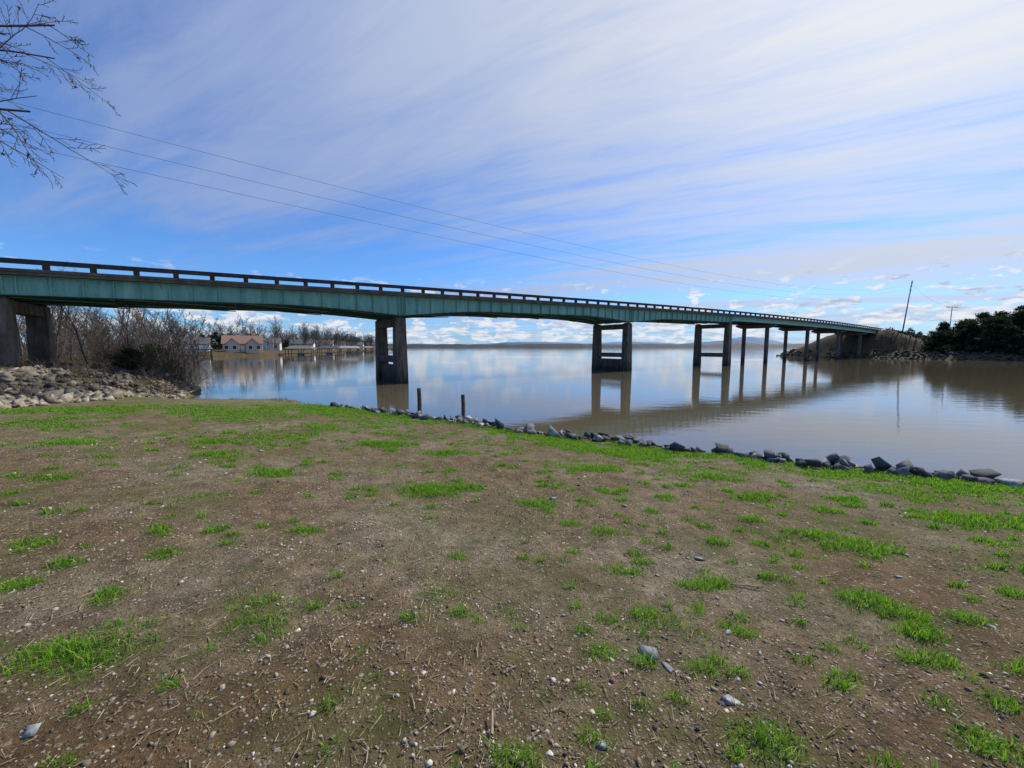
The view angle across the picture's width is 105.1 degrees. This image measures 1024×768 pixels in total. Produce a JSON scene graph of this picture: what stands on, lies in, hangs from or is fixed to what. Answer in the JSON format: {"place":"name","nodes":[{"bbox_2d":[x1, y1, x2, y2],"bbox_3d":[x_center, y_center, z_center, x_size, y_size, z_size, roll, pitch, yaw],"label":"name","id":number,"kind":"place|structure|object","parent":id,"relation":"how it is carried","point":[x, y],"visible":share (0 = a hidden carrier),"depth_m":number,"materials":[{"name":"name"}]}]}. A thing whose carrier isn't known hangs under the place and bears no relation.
{"place":"outdoors","nodes":[
{"label":"outdoors","id":0,"kind":"place"},
{"bbox_2d":[21,343,804,347],"bbox_3d":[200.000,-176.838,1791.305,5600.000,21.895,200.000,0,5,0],"label":"shore","id":1,"kind":"structure","parent":0,"point":[578,345],"depth_m":1730.59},
{"bbox_2d":[1,99,948,306],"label":"power lines","id":2,"kind":"object","parent":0,"point":[342,202],"visible":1,"depth_m":25.72,"materials":[{"name":"metal"}]},
{"bbox_2d":[0,330,1023,767],"bbox_3d":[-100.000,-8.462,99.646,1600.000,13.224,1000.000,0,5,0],"label":"ground","id":3,"kind":"structure","parent":0,"point":[70,734],"depth_m":2.52,"materials":[{"name":"soil"}]},
{"bbox_2d":[18,267,83,331],"bbox_3d":[-39.668,-6.255,34.259,4.059,8.328,4.225,0,5,0],"label":"bare tree","id":4,"kind":"object","parent":3,"relation":"on","point":[52,316],"visible":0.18,"depth_m":34.06,"materials":[{"name":"brown plant"}]},
{"bbox_2d":[50,306,78,355],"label":"bare tree","id":5,"kind":"object","parent":3,"relation":"on","point":[63,329],"visible":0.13,"depth_m":48.14,"materials":[{"name":"brown plant"}]},
{"bbox_2d":[55,306,80,357],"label":"bare tree","id":6,"kind":"object","parent":3,"relation":"on","point":[66,329],"visible":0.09,"depth_m":41.48,"materials":[{"name":"brown plant"}]},
{"bbox_2d":[0,0,136,193],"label":"overhanging tree","id":7,"kind":"object","parent":3,"relation":"on","point":[27,25],"visible":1,"depth_m":5.50,"materials":[{"name":"brown plant"}]},
{"bbox_2d":[52,261,90,351],"bbox_3d":[-41.568,-6.854,36.715,3.670,9.214,4.255,0,5,0],"label":"bare tree","id":8,"kind":"object","parent":3,"relation":"on","point":[57,335],"visible":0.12,"depth_m":36.67,"materials":[{"name":"brown plant"}]},
{"bbox_2d":[54,303,89,363],"bbox_3d":[-34.312,-4.296,30.638,2.284,5.831,1.855,3,6,31],"label":"bare tree","id":9,"kind":"object","parent":3,"relation":"on","point":[80,344],"visible":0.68,"depth_m":30.80,"materials":[{"name":"brown plant"}]},
{"bbox_2d":[52,306,96,361],"bbox_3d":[-37.299,-4.841,33.194,2.900,6.165,2.328,0,5,5],"label":"bare tree","id":10,"kind":"object","parent":3,"relation":"on","point":[61,336],"visible":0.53,"depth_m":33.22,"materials":[{"name":"brown plant"}]},
{"bbox_2d":[51,307,103,358],"bbox_3d":[-48.374,-6.881,43.964,4.605,8.791,3.255,-1,6,-13],"label":"bare tree","id":11,"kind":"object","parent":3,"relation":"on","point":[75,326],"visible":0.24,"depth_m":44.10,"materials":[{"name":"brown plant"}]},
{"bbox_2d":[70,307,107,356],"bbox_3d":[-37.691,-5.035,34.916,2.972,6.817,2.373,-5,7,-42],"label":"bare tree","id":12,"kind":"object","parent":3,"relation":"on","point":[91,326],"visible":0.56,"depth_m":34.86,"materials":[{"name":"brown plant"}]},
{"bbox_2d":[0,355,178,395],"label":"dry grass","id":13,"kind":"structure","parent":3,"relation":"on","point":[19,389],"depth_m":23.95,"materials":[{"name":"brown plant"}]},
{"bbox_2d":[0,363,200,408],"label":"bank rocks","id":14,"kind":"object","parent":3,"relation":"on","point":[59,392],"visible":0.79,"depth_m":19.73,"materials":[{"name":"stone"}]},
{"bbox_2d":[18,353,185,396],"bbox_3d":[-26.487,-0.481,25.635,8.246,3.103,5.666,-4,7,-37],"label":"bramble thicket","id":15,"kind":"object","parent":3,"relation":"on","point":[79,368],"visible":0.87,"depth_m":25.06,"materials":[{"name":"brown plant"}]},
{"bbox_2d":[17,306,202,369],"bbox_3d":[-46.068,-4.697,41.102,31.478,8.760,14.025,3,6,31],"label":"sapling thicket","id":16,"kind":"object","parent":3,"relation":"on","point":[89,345],"visible":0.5,"depth_m":35.66,"materials":[{"name":"brown plant"}]},
{"bbox_2d":[101,307,148,349],"bbox_3d":[-37.487,-5.659,38.983,2.670,8.610,4.351,1,6,10],"label":"bare tree","id":17,"kind":"object","parent":3,"relation":"on","point":[120,319],"visible":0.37,"depth_m":38.54,"materials":[{"name":"brown plant"}]},
{"bbox_2d":[106,345,145,369],"bbox_3d":[-29.680,-1.861,30.124,2.438,2.332,2.647,-5,7,-43],"label":"evergreen shrub","id":18,"kind":"object","parent":3,"relation":"on","point":[129,351],"visible":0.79,"depth_m":29.99,"materials":[{"name":"green plant"}]},
{"bbox_2d":[113,310,145,343],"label":"bare tree","id":19,"kind":"object","parent":3,"relation":"on","point":[131,329],"visible":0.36,"depth_m":42.70,"materials":[{"name":"brown plant"}]},
{"bbox_2d":[112,308,147,345],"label":"bare tree","id":20,"kind":"object","parent":3,"relation":"on","point":[127,326],"visible":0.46,"depth_m":34.89,"materials":[{"name":"brown plant"}]},
{"bbox_2d":[61,331,216,385],"bbox_3d":[-29.529,-1.805,32.471,10.863,5.000,9.424,0,5,0],"label":"bramble thicket","id":21,"kind":"object","parent":3,"relation":"on","point":[169,365],"visible":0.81,"depth_m":31.64,"materials":[{"name":"brown plant"}]},
{"bbox_2d":[131,308,162,367],"bbox_3d":[-33.014,-5.033,34.309,3.636,8.631,2.721,-2,6,-22],"label":"bare tree","id":22,"kind":"object","parent":3,"relation":"on","point":[154,327],"visible":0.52,"depth_m":34.82,"materials":[{"name":"brown plant"}]},
{"bbox_2d":[140,309,169,363],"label":"bare tree","id":23,"kind":"object","parent":3,"relation":"on","point":[159,341],"visible":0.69,"depth_m":37.41,"materials":[{"name":"brown plant"}]},
{"bbox_2d":[135,342,175,371],"bbox_3d":[-33.185,-2.331,35.999,4.258,3.087,3.292,-4,7,-38],"label":"evergreen shrub","id":24,"kind":"object","parent":3,"relation":"on","point":[158,348],"visible":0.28,"depth_m":35.73,"materials":[{"name":"green plant"}]},
{"bbox_2d":[156,318,193,359],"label":"bare tree","id":25,"kind":"object","parent":3,"relation":"on","point":[169,338],"visible":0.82,"depth_m":41.42,"materials":[{"name":"brown plant"}]},
{"bbox_2d":[173,337,210,352],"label":"cottage","id":26,"kind":"structure","parent":3,"relation":"on","point":[207,339],"depth_m":145.34,"materials":[{"name":"white wood"}]},
{"bbox_2d":[16,306,374,363],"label":"bare tree line","id":27,"kind":"object","parent":3,"relation":"on","point":[175,328],"visible":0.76,"depth_m":149.51,"materials":[{"name":"brown plant"}]},
{"bbox_2d":[222,339,262,353],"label":"walls","id":28,"kind":"structure","parent":3,"relation":"on","point":[231,342],"depth_m":155.09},
{"bbox_2d":[221,335,262,343],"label":"roof","id":29,"kind":"structure","parent":28,"relation":"on","point":[239,339],"depth_m":156.85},
{"bbox_2d":[224,345,260,350],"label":"trim and door","id":30,"kind":"structure","parent":28,"relation":"attached to","point":[242,348],"depth_m":155.22,"materials":[{"name":"white paint"}]},
{"bbox_2d":[224,346,259,348],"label":"windows","id":31,"kind":"structure","parent":30,"relation":"attached to","point":[234,347],"depth_m":152.90,"materials":[{"name":"black glass"}]},
{"bbox_2d":[262,340,281,349],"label":"walls","id":32,"kind":"structure","parent":3,"relation":"on","point":[271,345],"depth_m":179.96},
{"bbox_2d":[263,338,282,343],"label":"roof","id":33,"kind":"structure","parent":32,"relation":"on","point":[278,340],"depth_m":183.28,"materials":[{"name":"grey"}]},
{"bbox_2d":[289,342,314,346],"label":"walls","id":34,"kind":"structure","parent":3,"relation":"on","point":[313,345],"depth_m":217.42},
{"bbox_2d":[289,339,315,343],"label":"roof","id":35,"kind":"structure","parent":34,"relation":"on","point":[298,341],"depth_m":218.64,"materials":[{"name":"grey"}]},
{"bbox_2d":[315,342,333,347],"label":"walls","id":36,"kind":"structure","parent":3,"relation":"on","point":[323,344],"depth_m":258.21,"materials":[{"name":"grey"}]},
{"bbox_2d":[316,340,334,343],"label":"roof","id":37,"kind":"structure","parent":36,"relation":"on","point":[332,342],"depth_m":262.22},
{"bbox_2d":[0,257,882,382],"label":"highway bridge","id":38,"kind":"structure","parent":3,"relation":"on","point":[30,295],"depth_m":36.30,"materials":[{"name":"concrete"}]},
{"bbox_2d":[21,450,902,749],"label":"slate stones","id":39,"kind":"object","parent":3,"relation":"on","point":[33,728],"visible":0.95,"depth_m":1.82,"materials":[{"name":"grey stone"}]},
{"bbox_2d":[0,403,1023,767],"bbox_3d":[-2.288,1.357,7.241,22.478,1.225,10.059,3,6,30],"label":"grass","id":40,"kind":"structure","parent":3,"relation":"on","point":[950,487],"depth_m":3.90,"materials":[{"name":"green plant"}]},
{"bbox_2d":[0,424,1023,767],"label":"gravel pebbles","id":41,"kind":"object","parent":3,"relation":"on","point":[466,688],"visible":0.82,"depth_m":2.02,"materials":[{"name":"gravel"}]},
{"bbox_2d":[0,436,1023,767],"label":"straw debris","id":42,"kind":"object","parent":3,"relation":"on","point":[494,708],"visible":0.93,"depth_m":2.13,"materials":[{"name":"beige plant"}]},
{"bbox_2d":[65,328,1020,353],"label":"distant evergreens","id":43,"kind":"object","parent":3,"relation":"on","point":[942,348],"visible":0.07,"depth_m":112.66,"materials":[{"name":"green plant"}]},
{"bbox_2d":[232,397,981,484],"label":"shoreline weeds","id":44,"kind":"object","parent":3,"relation":"on","point":[561,437],"visible":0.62,"depth_m":10.79,"materials":[{"name":"green plant"}]},
{"bbox_2d":[330,402,1023,488],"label":"shoreline riprap","id":45,"kind":"object","parent":3,"relation":"on","point":[834,461],"visible":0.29,"depth_m":7.78,"materials":[{"name":"stone"}]},
{"bbox_2d":[776,349,1023,360],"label":"causeway riprap","id":46,"kind":"object","parent":3,"relation":"on","point":[933,354],"visible":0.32,"depth_m":113.70,"materials":[{"name":"stone"}]},
{"bbox_2d":[902,280,912,330],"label":"transmission pole","id":47,"kind":"object","parent":3,"relation":"on","point":[907,306],"visible":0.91,"depth_m":147.83,"materials":[{"name":"metal"}]},
{"bbox_2d":[917,329,957,350],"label":"cedar tree","id":48,"kind":"object","parent":3,"relation":"on","point":[941,338],"visible":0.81,"depth_m":115.17,"materials":[{"name":"green plant"}]},
{"bbox_2d":[880,327,995,352],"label":"dry scrub","id":49,"kind":"object","parent":3,"relation":"on","point":[921,337],"visible":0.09,"depth_m":126.90,"materials":[{"name":"brown plant"}]},
{"bbox_2d":[925,321,956,345],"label":"cedar tree","id":50,"kind":"object","parent":3,"relation":"on","point":[945,325],"visible":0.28,"depth_m":117.36,"materials":[{"name":"green plant"}]},
{"bbox_2d":[949,318,975,343],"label":"cedar tree","id":51,"kind":"object","parent":3,"relation":"on","point":[963,323],"visible":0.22,"depth_m":114.12,"materials":[{"name":"green plant"}]},
{"bbox_2d":[953,317,977,331],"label":"cedar tree","id":52,"kind":"object","parent":3,"relation":"on","point":[959,323],"visible":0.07,"depth_m":116.87,"materials":[{"name":"green plant"}]},
{"bbox_2d":[950,318,984,351],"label":"cedar tree","id":53,"kind":"object","parent":3,"relation":"on","point":[972,327],"visible":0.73,"depth_m":110.09,"materials":[{"name":"green plant"}]},
{"bbox_2d":[972,312,989,324],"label":"cedar tree","id":54,"kind":"object","parent":3,"relation":"on","point":[981,315],"visible":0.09,"depth_m":116.53,"materials":[{"name":"green plant"}]},
{"bbox_2d":[965,315,999,337],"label":"cedar tree","id":55,"kind":"object","parent":3,"relation":"on","point":[982,321],"visible":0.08,"depth_m":110.12,"materials":[{"name":"green plant"}]},
{"bbox_2d":[964,314,1015,346],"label":"cedar tree","id":56,"kind":"object","parent":3,"relation":"on","point":[1001,322],"visible":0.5,"depth_m":105.05,"materials":[{"name":"green plant"}]},
{"bbox_2d":[967,328,1017,350],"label":"cedar tree","id":57,"kind":"object","parent":3,"relation":"on","point":[990,333],"visible":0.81,"depth_m":104.35,"materials":[{"name":"green plant"}]},
{"bbox_2d":[980,310,1013,332],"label":"cedar tree","id":58,"kind":"object","parent":3,"relation":"on","point":[999,313],"visible":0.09,"depth_m":110.10,"materials":[{"name":"green plant"}]},
{"bbox_2d":[996,325,1023,353],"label":"cedar tree","id":59,"kind":"object","parent":3,"relation":"on","point":[1013,334],"visible":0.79,"depth_m":101.31,"materials":[{"name":"green plant"}]},
{"bbox_2d":[1006,309,1023,329],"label":"cedar tree","id":60,"kind":"object","parent":3,"relation":"on","point":[1019,317],"visible":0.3,"depth_m":104.66,"materials":[{"name":"green plant"}]},
{"bbox_2d":[1009,304,1023,323],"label":"cedar tree","id":61,"kind":"object","parent":3,"relation":"on","point":[1021,307],"visible":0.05,"depth_m":111.38,"materials":[{"name":"green plant"}]},
{"bbox_2d":[0,0,1023,343],"label":"sky","id":62,"kind":"structure","parent":0,"point":[854,149],"materials":[{"name":"blue"}]},
{"bbox_2d":[82,348,1023,483],"bbox_3d":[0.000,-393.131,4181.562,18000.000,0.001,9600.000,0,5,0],"label":"water","id":63,"kind":"structure","parent":0,"point":[931,416],"depth_m":29.12,"materials":[{"name":"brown liquid"}]},
{"bbox_2d":[176,345,213,357],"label":"boathouse","id":64,"kind":"object","parent":63,"relation":"in","point":[209,348],"visible":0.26,"depth_m":132.66,"materials":[{"name":"grey wood"}]},
{"bbox_2d":[284,346,317,354],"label":"boathouse","id":65,"kind":"object","parent":63,"relation":"in","point":[300,347],"visible":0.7,"depth_m":167.50,"materials":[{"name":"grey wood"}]},
{"bbox_2d":[317,346,341,353],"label":"boathouse","id":66,"kind":"object","parent":63,"relation":"in","point":[329,348],"visible":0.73,"depth_m":187.40,"materials":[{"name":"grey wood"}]},
{"bbox_2d":[340,346,359,352],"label":"boathouse","id":67,"kind":"object","parent":63,"relation":"in","point":[349,347],"visible":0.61,"depth_m":218.86,"materials":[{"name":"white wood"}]},
{"bbox_2d":[338,346,365,351],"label":"boathouse","id":68,"kind":"object","parent":63,"relation":"in","point":[357,349],"visible":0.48,"depth_m":251.44,"materials":[{"name":"brown wood"}]},
{"bbox_2d":[417,388,421,414],"bbox_3d":[-4.742,1.703,20.151,0.226,3.004,0.220,0,5,0],"label":"wooden post","id":69,"kind":"object","parent":63,"relation":"in","point":[419,403],"visible":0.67,"depth_m":19.99,"materials":[{"name":"brown wood"}]},
{"bbox_2d":[461,394,464,416],"bbox_3d":[-2.392,1.897,19.265,0.207,2.785,0.200,0,5,0],"label":"wooden post","id":70,"kind":"object","parent":63,"relation":"in","point":[463,405],"visible":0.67,"depth_m":19.12,"materials":[{"name":"brown wood"}]},
{"bbox_2d":[434,337,791,344],"bbox_3d":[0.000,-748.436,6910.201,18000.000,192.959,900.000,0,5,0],"label":"hill","id":71,"kind":"structure","parent":0,"point":[760,340],"depth_m":6874.69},
{"bbox_2d":[494,339,769,344],"bbox_3d":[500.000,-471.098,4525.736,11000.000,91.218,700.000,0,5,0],"label":"hill","id":72,"kind":"structure","parent":0,"point":[734,341],"depth_m":4472.75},
{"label":"walls","id":73,"kind":"object","parent":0,"visible":0},
{"bbox_2d":[346,342,363,344],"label":"roof","id":74,"kind":"structure","parent":73,"relation":"on","point":[360,343],"depth_m":361.01,"materials":[{"name":"grey"}]}
]}

